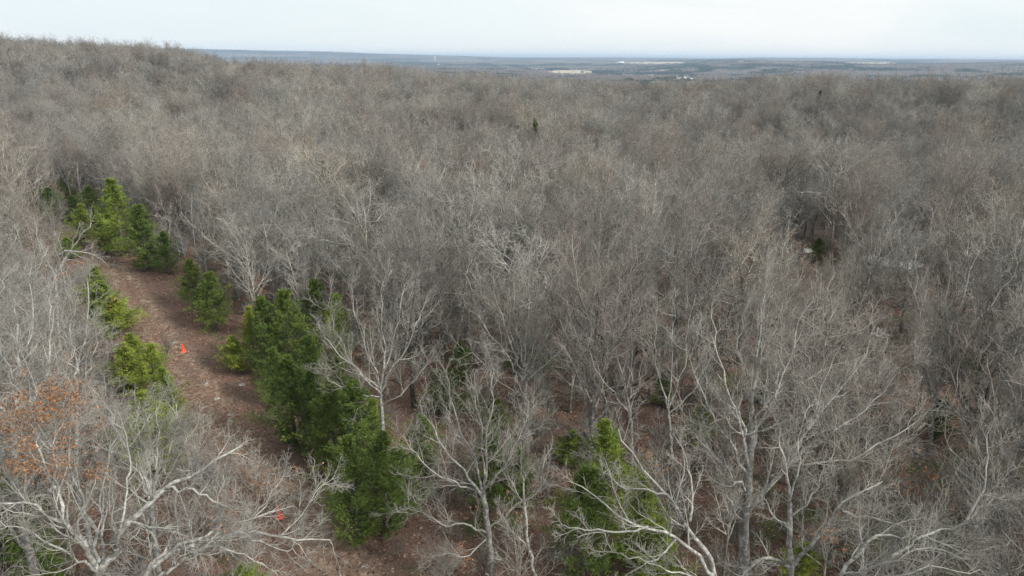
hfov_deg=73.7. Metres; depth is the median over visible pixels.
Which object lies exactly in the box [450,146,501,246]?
bare oak tree
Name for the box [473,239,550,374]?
bare tree
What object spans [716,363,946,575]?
bare oak tree
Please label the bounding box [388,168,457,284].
bare oak tree
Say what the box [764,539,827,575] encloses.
cedar tree
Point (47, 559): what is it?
cedar tree
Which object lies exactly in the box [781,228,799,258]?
bare sapling
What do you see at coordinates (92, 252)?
bare sapling
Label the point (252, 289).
bare sapling
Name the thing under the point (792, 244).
bare sapling
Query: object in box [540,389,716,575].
bare oak tree
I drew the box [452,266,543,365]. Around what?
bare oak tree
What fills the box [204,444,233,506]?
bare sapling
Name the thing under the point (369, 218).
bare tree
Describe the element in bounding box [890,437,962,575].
bare sapling
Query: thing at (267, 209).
bare tree
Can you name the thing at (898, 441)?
bare sapling
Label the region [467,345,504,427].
bare sapling
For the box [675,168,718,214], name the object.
bare sapling
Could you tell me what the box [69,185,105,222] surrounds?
cedar tree
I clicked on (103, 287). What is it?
cedar tree
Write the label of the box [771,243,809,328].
bare sapling
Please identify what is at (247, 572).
cedar tree
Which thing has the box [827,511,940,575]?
bare sapling
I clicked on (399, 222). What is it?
bare oak tree
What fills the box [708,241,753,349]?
bare sapling
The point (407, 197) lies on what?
bare oak tree
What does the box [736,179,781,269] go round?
bare tree
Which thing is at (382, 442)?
cedar tree
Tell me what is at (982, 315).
bare sapling
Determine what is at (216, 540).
bare oak tree
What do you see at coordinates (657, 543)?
cedar tree
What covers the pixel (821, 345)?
bare sapling
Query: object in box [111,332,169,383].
cedar tree
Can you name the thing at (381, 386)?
bare tree
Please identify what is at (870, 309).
bare sapling
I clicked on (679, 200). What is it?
bare oak tree
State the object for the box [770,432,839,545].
bare sapling
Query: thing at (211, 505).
bare sapling
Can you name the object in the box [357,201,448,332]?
bare tree
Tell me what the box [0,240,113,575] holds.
bare tree
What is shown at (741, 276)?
bare oak tree
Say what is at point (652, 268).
bare sapling
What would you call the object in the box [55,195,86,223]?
cedar tree
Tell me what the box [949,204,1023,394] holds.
bare tree
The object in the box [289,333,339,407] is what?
cedar tree
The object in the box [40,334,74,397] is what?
bare sapling
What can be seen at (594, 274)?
bare tree
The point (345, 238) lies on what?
bare oak tree
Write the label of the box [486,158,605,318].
bare oak tree
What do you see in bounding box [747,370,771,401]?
cedar tree
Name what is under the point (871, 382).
bare sapling
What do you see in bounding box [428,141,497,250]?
bare oak tree
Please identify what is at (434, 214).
bare tree
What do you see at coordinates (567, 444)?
cedar tree
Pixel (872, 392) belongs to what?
bare oak tree
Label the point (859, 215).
bare tree
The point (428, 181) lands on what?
bare tree
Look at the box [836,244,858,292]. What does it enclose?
bare sapling
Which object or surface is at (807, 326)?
bare sapling
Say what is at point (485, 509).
bare oak tree
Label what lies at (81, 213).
cedar tree
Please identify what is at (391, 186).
bare tree
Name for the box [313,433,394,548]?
cedar tree
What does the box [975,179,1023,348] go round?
bare tree
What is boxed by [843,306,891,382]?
bare sapling
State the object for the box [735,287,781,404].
bare sapling
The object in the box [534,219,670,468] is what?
bare tree
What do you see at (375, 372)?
bare sapling
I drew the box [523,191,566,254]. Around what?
bare tree
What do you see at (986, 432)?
bare tree
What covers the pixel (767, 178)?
bare tree
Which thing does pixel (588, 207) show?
bare tree
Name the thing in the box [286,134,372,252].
bare oak tree
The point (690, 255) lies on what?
bare oak tree
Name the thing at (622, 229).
bare sapling
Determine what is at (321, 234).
bare oak tree
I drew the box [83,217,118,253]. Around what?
cedar tree
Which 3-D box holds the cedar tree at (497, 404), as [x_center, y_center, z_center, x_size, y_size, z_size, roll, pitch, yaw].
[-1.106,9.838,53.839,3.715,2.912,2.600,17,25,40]
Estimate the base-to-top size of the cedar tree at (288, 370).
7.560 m
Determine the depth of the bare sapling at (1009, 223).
80.02 m
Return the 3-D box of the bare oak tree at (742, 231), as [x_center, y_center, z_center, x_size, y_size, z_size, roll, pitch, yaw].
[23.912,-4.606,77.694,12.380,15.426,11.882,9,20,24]
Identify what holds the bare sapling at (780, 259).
on the forest floor ground
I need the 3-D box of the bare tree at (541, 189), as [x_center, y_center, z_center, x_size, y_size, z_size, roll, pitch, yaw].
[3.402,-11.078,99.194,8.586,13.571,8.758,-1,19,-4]
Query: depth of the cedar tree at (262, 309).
60.73 m
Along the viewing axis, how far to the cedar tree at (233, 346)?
62.69 m
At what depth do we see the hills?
128.68 m
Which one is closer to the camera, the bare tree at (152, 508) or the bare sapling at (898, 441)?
the bare tree at (152, 508)
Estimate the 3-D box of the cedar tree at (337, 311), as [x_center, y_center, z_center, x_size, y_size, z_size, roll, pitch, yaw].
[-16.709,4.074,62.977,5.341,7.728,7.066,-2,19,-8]
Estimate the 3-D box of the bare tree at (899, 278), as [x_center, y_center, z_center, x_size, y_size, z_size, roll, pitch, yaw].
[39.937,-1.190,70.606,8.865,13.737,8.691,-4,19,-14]
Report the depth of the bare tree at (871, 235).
77.53 m
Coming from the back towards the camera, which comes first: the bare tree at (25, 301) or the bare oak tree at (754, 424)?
the bare tree at (25, 301)
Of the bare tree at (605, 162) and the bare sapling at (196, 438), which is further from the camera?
the bare tree at (605, 162)
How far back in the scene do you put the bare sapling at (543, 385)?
52.08 m
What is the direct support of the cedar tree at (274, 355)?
on the forest floor ground
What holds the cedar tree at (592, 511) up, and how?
on the forest floor ground
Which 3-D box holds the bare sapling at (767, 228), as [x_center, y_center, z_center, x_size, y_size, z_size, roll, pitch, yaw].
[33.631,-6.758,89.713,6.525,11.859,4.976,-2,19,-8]
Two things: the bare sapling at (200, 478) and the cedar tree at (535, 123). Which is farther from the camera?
the cedar tree at (535, 123)
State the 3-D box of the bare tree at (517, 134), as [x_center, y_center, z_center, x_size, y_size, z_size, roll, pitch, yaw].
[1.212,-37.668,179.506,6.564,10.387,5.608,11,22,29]
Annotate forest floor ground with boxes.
[0,232,1023,575]
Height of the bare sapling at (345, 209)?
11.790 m
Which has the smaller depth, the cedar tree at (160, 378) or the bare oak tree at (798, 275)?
the cedar tree at (160, 378)
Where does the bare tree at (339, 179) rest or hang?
on the forest floor ground
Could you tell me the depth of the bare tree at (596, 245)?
63.30 m
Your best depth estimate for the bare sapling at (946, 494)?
31.76 m
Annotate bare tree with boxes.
[0,220,27,310]
[0,220,57,330]
[0,236,32,301]
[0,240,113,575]
[0,241,60,389]
[6,227,127,575]
[67,373,212,575]
[197,180,260,268]
[202,207,289,310]
[232,186,305,294]
[254,211,339,322]
[271,159,360,290]
[272,162,316,214]
[291,189,336,275]
[302,255,448,431]
[306,169,361,264]
[314,152,369,228]
[324,183,407,305]
[327,176,384,233]
[332,214,440,355]
[335,195,397,293]
[352,200,456,366]
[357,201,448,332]
[363,160,416,211]
[367,444,436,524]
[371,152,452,266]
[398,147,476,239]
[405,239,472,361]
[409,188,468,287]
[418,167,471,251]
[442,219,507,332]
[443,239,607,439]
[455,153,509,267]
[457,425,530,523]
[464,190,510,275]
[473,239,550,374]
[474,186,552,289]
[485,417,555,575]
[499,167,577,298]
[508,162,544,227]
[521,166,562,221]
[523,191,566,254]
[525,159,651,328]
[529,148,598,218]
[531,151,584,223]
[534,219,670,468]
[553,180,608,262]
[553,215,638,384]
[555,183,593,239]
[562,175,640,300]
[567,275,674,471]
[570,210,654,319]
[572,138,646,232]
[589,159,651,239]
[594,211,672,338]
[595,186,643,277]
[603,155,717,288]
[615,166,675,316]
[631,269,751,480]
[632,187,689,267]
[654,163,747,302]
[659,155,732,340]
[660,166,717,246]
[674,229,749,317]
[685,159,751,218]
[710,178,791,286]
[727,161,794,258]
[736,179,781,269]
[736,242,847,389]
[815,159,880,265]
[826,187,893,265]
[831,143,908,264]
[836,197,929,311]
[846,214,956,334]
[861,179,918,270]
[867,210,957,335]
[893,150,1001,261]
[895,231,1023,459]
[895,257,979,415]
[907,233,1023,479]
[917,182,1009,325]
[939,307,1023,574]
[941,216,1016,315]
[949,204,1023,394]
[952,173,1023,251]
[970,225,1023,319]
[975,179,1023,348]
[1002,233,1023,340]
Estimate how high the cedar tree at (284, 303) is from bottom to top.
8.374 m
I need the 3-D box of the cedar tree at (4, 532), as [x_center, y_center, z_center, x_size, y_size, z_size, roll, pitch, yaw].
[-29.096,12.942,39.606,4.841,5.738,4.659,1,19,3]
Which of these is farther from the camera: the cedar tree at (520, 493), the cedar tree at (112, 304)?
the cedar tree at (112, 304)
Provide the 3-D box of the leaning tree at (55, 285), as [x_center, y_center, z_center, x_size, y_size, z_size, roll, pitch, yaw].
[-30.855,2.967,49.070,6.196,18.640,3.191,-6,20,-18]
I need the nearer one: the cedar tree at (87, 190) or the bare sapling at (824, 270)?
the bare sapling at (824, 270)
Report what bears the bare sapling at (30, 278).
on the forest floor ground
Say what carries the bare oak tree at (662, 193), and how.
on the forest floor ground
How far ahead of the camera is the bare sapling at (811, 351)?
52.50 m
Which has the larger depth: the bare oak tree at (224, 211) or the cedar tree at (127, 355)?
the bare oak tree at (224, 211)
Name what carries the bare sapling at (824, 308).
on the forest floor ground
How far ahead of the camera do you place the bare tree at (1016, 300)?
54.59 m
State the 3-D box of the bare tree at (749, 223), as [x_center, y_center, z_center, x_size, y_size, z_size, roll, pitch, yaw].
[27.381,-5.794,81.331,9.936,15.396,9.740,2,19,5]
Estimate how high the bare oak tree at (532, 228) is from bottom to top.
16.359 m
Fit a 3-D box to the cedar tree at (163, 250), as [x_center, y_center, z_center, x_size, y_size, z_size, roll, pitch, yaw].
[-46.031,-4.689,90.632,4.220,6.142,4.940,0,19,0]
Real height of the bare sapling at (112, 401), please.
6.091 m
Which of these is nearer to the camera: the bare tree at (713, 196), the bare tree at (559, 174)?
the bare tree at (713, 196)
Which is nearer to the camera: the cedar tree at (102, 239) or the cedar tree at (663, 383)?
the cedar tree at (663, 383)
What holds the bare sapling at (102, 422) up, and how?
on the forest floor ground
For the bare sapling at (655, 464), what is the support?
on the forest floor ground
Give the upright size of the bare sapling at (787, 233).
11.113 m
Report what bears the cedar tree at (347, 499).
on the forest floor ground
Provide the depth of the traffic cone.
43.52 m
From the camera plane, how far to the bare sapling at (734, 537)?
40.55 m
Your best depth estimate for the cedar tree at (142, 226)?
91.13 m
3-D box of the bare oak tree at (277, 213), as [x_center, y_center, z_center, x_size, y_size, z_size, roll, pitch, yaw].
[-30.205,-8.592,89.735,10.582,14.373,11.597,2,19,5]
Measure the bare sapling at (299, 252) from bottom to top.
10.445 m
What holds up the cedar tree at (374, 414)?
on the forest floor ground
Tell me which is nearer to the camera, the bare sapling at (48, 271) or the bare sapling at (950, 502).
the bare sapling at (950, 502)
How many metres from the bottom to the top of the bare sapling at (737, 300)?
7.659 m
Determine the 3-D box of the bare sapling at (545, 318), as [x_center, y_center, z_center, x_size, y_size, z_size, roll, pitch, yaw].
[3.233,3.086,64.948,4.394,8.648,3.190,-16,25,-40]
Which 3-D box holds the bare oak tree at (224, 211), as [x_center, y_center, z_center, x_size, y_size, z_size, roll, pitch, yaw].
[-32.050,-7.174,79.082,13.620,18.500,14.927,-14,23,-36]
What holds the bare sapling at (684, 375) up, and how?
on the forest floor ground
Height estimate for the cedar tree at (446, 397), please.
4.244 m
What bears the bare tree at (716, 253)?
on the forest floor ground
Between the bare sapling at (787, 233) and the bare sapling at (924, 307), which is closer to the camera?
the bare sapling at (924, 307)
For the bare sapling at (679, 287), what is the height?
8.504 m
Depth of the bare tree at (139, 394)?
46.51 m
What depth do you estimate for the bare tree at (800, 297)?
57.99 m
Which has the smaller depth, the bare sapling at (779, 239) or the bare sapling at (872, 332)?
the bare sapling at (872, 332)
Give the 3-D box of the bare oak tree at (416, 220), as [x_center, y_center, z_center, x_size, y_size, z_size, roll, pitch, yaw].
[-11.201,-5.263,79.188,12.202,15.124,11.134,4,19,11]
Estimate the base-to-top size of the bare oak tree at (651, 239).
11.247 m
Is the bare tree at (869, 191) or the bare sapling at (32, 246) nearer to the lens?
the bare sapling at (32, 246)
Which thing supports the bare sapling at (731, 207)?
on the forest floor ground
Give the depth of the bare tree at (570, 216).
69.26 m
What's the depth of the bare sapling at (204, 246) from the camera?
83.32 m
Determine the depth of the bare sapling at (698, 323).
60.96 m
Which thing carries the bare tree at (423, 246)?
on the forest floor ground
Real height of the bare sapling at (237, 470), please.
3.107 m
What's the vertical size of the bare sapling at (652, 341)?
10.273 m
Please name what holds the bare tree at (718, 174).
on the forest floor ground
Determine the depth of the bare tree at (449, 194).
95.95 m
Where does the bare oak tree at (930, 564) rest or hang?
on the forest floor ground
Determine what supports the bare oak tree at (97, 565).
on the forest floor ground
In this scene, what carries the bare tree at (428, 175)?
on the forest floor ground
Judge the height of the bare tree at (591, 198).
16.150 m
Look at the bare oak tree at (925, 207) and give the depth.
84.46 m
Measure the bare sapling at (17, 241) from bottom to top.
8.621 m
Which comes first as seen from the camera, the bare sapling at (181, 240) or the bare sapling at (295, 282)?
the bare sapling at (295, 282)
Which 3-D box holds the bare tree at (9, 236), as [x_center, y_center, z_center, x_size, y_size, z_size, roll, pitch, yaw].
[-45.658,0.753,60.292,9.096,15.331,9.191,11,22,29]
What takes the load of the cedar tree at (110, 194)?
on the forest floor ground
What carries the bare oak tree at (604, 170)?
on the forest floor ground
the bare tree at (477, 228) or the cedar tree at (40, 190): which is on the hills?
the cedar tree at (40, 190)
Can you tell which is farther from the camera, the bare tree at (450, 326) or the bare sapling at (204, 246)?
the bare sapling at (204, 246)
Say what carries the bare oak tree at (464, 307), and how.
on the forest floor ground
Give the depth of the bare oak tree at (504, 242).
76.85 m
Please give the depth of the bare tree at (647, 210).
72.99 m
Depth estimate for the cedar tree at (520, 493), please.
43.95 m
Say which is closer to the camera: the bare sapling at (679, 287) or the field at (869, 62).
the bare sapling at (679, 287)
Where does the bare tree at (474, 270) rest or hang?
on the forest floor ground
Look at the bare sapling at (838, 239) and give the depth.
89.24 m
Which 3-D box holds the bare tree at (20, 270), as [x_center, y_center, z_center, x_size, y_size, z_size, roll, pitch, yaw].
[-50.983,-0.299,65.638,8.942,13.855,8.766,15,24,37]
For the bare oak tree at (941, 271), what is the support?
on the forest floor ground
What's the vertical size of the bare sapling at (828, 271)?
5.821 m
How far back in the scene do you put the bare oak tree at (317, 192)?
81.28 m
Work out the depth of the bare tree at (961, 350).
45.73 m
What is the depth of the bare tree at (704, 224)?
67.97 m
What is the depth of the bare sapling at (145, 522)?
36.23 m
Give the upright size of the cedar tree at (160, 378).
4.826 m
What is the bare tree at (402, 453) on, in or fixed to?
on the forest floor ground
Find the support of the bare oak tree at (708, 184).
on the forest floor ground
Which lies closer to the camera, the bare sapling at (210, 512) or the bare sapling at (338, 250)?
the bare sapling at (210, 512)
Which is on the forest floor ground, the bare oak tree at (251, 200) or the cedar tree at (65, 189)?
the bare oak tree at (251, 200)
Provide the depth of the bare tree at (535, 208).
75.86 m
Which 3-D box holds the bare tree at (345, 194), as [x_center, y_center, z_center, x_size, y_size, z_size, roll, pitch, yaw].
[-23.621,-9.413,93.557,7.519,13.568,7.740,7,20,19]
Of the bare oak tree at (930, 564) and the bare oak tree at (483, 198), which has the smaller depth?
the bare oak tree at (930, 564)
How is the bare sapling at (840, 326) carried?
on the forest floor ground
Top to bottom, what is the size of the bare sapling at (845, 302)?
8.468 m
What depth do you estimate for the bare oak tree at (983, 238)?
65.93 m
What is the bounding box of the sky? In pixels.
[0,0,1023,59]
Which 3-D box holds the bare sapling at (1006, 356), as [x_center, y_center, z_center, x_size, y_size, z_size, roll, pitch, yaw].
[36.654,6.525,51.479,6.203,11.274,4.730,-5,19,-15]
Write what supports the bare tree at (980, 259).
on the forest floor ground
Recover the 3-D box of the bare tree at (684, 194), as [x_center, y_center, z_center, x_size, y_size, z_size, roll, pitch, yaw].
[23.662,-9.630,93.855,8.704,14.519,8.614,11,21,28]
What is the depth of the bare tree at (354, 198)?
93.61 m
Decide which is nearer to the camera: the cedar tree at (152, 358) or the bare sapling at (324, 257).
the cedar tree at (152, 358)
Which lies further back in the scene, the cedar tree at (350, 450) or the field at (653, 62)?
the field at (653, 62)
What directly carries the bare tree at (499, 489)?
on the forest floor ground
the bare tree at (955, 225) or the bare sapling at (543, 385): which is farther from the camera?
the bare tree at (955, 225)
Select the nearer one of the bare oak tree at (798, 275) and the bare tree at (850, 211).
the bare oak tree at (798, 275)
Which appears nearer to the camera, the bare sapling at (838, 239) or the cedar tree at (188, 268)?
the cedar tree at (188, 268)
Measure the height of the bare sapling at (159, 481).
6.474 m
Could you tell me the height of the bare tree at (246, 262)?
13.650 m
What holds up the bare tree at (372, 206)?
on the forest floor ground
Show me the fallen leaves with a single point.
(470, 438)
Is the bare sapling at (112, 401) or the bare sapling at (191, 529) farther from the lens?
the bare sapling at (112, 401)
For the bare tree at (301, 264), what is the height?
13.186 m
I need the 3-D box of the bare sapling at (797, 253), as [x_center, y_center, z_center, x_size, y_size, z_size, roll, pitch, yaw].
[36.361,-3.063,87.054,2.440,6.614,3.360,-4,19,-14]
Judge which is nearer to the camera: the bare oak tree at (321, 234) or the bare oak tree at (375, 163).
the bare oak tree at (321, 234)
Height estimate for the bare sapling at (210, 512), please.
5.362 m
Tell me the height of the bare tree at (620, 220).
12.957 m
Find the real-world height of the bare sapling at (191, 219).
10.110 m
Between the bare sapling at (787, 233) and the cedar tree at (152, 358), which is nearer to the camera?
the cedar tree at (152, 358)
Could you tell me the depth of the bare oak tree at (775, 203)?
100.33 m
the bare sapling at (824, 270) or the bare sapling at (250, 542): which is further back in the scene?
the bare sapling at (824, 270)
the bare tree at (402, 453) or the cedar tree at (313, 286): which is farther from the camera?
the cedar tree at (313, 286)
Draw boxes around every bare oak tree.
[0,333,117,535]
[0,360,270,575]
[143,433,353,575]
[166,142,291,299]
[201,186,258,275]
[209,164,333,311]
[233,170,275,230]
[234,180,310,274]
[250,141,329,269]
[263,148,371,277]
[281,160,412,316]
[284,177,360,303]
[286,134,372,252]
[310,217,387,341]
[331,133,395,244]
[344,232,426,343]
[353,224,470,407]
[364,174,468,288]
[369,170,495,333]
[369,335,564,575]
[372,216,462,347]
[383,162,426,225]
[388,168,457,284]
[404,147,529,297]
[427,209,518,342]
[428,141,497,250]
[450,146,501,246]
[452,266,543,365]
[457,153,547,279]
[475,196,562,299]
[477,185,590,330]
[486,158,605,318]
[499,199,622,317]
[534,245,638,398]
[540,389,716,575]
[542,144,645,279]
[570,131,643,234]
[572,183,624,281]
[596,196,761,372]
[606,249,699,375]
[614,217,684,281]
[620,144,738,287]
[631,158,687,252]
[656,180,746,285]
[656,246,967,575]
[664,184,725,235]
[665,177,780,312]
[665,243,794,431]
[668,180,789,364]
[671,159,749,229]
[713,165,774,254]
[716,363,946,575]
[739,250,829,349]
[742,171,797,240]
[744,251,931,440]
[783,327,930,479]
[827,382,1023,575]
[867,168,992,285]
[910,224,1012,351]
[922,182,1023,350]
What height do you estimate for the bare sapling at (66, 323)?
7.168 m
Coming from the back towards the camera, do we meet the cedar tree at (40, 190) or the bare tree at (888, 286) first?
the cedar tree at (40, 190)
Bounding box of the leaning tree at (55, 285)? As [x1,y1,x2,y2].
[9,202,118,444]
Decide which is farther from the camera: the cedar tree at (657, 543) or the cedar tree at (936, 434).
the cedar tree at (936, 434)
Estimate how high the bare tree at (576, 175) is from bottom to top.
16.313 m
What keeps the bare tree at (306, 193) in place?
on the forest floor ground
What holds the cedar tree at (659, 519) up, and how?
on the forest floor ground
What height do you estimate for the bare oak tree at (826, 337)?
14.465 m
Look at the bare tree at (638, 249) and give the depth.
67.18 m
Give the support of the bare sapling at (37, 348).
on the forest floor ground
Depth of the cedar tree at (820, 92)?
264.30 m
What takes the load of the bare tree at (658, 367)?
on the forest floor ground
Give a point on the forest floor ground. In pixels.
(776, 542)
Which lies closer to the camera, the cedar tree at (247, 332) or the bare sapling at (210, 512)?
the bare sapling at (210, 512)
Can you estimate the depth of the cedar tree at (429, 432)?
46.66 m
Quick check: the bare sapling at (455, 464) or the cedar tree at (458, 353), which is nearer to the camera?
the bare sapling at (455, 464)
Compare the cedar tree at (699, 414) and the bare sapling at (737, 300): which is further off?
the bare sapling at (737, 300)
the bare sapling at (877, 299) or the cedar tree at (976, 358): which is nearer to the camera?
the cedar tree at (976, 358)
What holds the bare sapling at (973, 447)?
on the forest floor ground
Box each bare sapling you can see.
[4,302,71,419]
[7,225,29,269]
[13,249,44,299]
[14,217,57,296]
[22,258,89,380]
[23,284,67,339]
[28,235,51,276]
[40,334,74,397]
[41,298,80,345]
[81,379,129,480]
[82,238,103,265]
[98,467,180,575]
[99,372,130,426]
[135,441,183,527]
[150,410,190,483]
[151,212,172,244]
[156,476,213,571]
[162,215,193,262]
[176,429,227,505]
[180,448,219,526]
[181,188,202,256]
[184,191,227,272]
[198,484,236,559]
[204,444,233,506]
[206,495,237,556]
[209,219,236,282]
[230,452,244,491]
[240,268,269,317]
[242,514,269,558]
[266,239,308,328]
[282,220,312,293]
[295,513,320,555]
[304,224,343,298]
[304,502,338,573]
[330,226,345,274]
[333,184,360,262]
[339,219,374,300]
[342,312,397,419]
[442,437,467,499]
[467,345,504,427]
[506,365,558,460]
[522,348,558,432]
[527,281,561,363]
[602,198,637,260]
[636,435,671,520]
[637,290,691,399]
[638,236,667,325]
[661,299,710,412]
[663,258,694,313]
[668,190,689,267]
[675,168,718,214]
[675,289,721,379]
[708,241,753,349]
[712,188,744,259]
[712,450,760,541]
[731,269,753,332]
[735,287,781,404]
[742,191,785,274]
[754,233,792,282]
[760,234,807,297]
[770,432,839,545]
[771,205,806,270]
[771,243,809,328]
[778,237,809,312]
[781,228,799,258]
[786,322,840,409]
[789,295,821,373]
[790,239,812,287]
[795,275,839,363]
[796,476,859,575]
[803,317,838,383]
[812,281,833,319]
[814,256,830,288]
[820,255,837,297]
[822,487,901,575]
[824,293,864,373]
[826,275,858,358]
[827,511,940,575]
[834,223,857,275]
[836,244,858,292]
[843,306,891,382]
[844,343,897,438]
[852,293,885,343]
[857,425,912,523]
[870,283,882,319]
[876,342,944,460]
[881,474,980,575]
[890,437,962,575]
[898,453,991,575]
[907,271,947,367]
[949,403,1007,506]
[963,281,1010,335]
[970,346,999,391]
[972,304,1023,441]
[981,201,1023,274]
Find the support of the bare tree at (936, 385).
on the forest floor ground
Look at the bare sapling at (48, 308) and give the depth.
61.92 m
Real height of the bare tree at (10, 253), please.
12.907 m
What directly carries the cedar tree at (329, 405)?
on the forest floor ground
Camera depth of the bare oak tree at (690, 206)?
99.36 m
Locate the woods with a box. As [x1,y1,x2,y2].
[98,45,1023,91]
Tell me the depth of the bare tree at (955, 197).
88.86 m
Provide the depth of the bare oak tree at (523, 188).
86.93 m
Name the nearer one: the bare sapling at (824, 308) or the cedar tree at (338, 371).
the cedar tree at (338, 371)
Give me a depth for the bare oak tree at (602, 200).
80.78 m
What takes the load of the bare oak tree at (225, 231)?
on the forest floor ground
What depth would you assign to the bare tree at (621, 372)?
46.41 m
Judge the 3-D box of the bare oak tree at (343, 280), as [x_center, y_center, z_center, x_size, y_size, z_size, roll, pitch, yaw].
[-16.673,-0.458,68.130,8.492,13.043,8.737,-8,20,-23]
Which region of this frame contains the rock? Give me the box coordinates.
[861,255,895,268]
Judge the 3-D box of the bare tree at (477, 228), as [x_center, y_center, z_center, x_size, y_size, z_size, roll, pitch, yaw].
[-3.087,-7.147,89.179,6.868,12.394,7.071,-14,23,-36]
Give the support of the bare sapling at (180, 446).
on the forest floor ground
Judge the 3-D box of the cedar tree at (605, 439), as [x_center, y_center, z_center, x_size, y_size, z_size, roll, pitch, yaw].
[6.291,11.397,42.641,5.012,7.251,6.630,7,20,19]
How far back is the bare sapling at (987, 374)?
56.42 m
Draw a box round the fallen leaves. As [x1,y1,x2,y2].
[0,248,1023,575]
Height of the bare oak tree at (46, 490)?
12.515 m
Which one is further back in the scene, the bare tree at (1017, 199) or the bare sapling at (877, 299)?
the bare tree at (1017, 199)
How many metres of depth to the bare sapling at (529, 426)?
48.24 m
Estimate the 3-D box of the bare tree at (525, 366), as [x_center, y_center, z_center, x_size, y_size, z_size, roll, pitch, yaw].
[0.923,4.168,51.040,12.044,15.581,6.165,0,19,0]
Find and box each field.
[549,70,592,73]
[625,62,683,63]
[847,62,888,63]
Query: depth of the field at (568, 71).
4491.43 m
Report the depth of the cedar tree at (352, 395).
44.22 m
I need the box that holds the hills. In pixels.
[0,72,1020,250]
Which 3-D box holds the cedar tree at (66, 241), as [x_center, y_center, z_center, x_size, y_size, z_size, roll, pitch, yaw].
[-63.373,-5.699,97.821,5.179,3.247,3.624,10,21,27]
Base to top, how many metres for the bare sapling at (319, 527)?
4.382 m
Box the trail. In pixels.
[102,258,414,575]
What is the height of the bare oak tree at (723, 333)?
15.110 m
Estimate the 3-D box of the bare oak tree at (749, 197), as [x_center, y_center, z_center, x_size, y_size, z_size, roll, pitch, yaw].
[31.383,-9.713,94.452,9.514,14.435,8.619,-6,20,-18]
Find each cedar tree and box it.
[0,473,52,563]
[0,520,77,575]
[22,181,52,204]
[34,187,65,222]
[50,170,76,199]
[52,203,99,243]
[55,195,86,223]
[55,237,83,258]
[68,265,115,310]
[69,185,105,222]
[72,176,161,254]
[77,280,129,317]
[78,295,150,339]
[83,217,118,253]
[94,341,149,391]
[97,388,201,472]
[106,203,164,270]
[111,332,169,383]
[118,342,177,408]
[147,230,188,274]
[149,366,191,421]
[168,258,209,308]
[183,271,235,334]
[189,279,223,319]
[214,335,253,371]
[228,561,274,575]
[234,295,299,376]
[236,305,264,357]
[243,353,321,454]
[246,346,298,410]
[252,288,323,365]
[281,382,364,479]
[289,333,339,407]
[294,367,335,453]
[296,278,332,350]
[302,293,358,367]
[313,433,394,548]
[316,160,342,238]
[317,355,362,413]
[322,379,405,485]
[325,468,370,517]
[356,398,394,464]
[362,429,418,540]
[388,413,450,478]
[416,367,470,414]
[438,342,473,381]
[476,395,516,428]
[486,446,552,508]
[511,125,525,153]
[528,120,540,143]
[536,460,635,575]
[549,428,587,467]
[577,417,652,515]
[599,475,680,575]
[613,523,700,575]
[650,372,679,406]
[682,405,722,448]
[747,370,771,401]
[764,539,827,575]
[806,238,826,261]
[809,90,821,112]
[913,396,965,439]
[958,349,988,381]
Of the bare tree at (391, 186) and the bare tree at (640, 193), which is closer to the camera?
the bare tree at (640, 193)
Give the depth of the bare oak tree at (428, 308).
66.77 m
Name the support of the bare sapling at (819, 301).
on the forest floor ground
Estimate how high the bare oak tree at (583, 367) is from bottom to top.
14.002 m
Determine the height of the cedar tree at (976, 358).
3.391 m
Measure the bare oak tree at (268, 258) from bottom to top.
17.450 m
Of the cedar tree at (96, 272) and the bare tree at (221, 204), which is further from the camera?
the bare tree at (221, 204)
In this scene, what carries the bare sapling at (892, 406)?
on the forest floor ground
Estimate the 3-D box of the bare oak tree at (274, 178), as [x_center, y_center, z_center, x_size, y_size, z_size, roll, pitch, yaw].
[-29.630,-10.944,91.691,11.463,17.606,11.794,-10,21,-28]

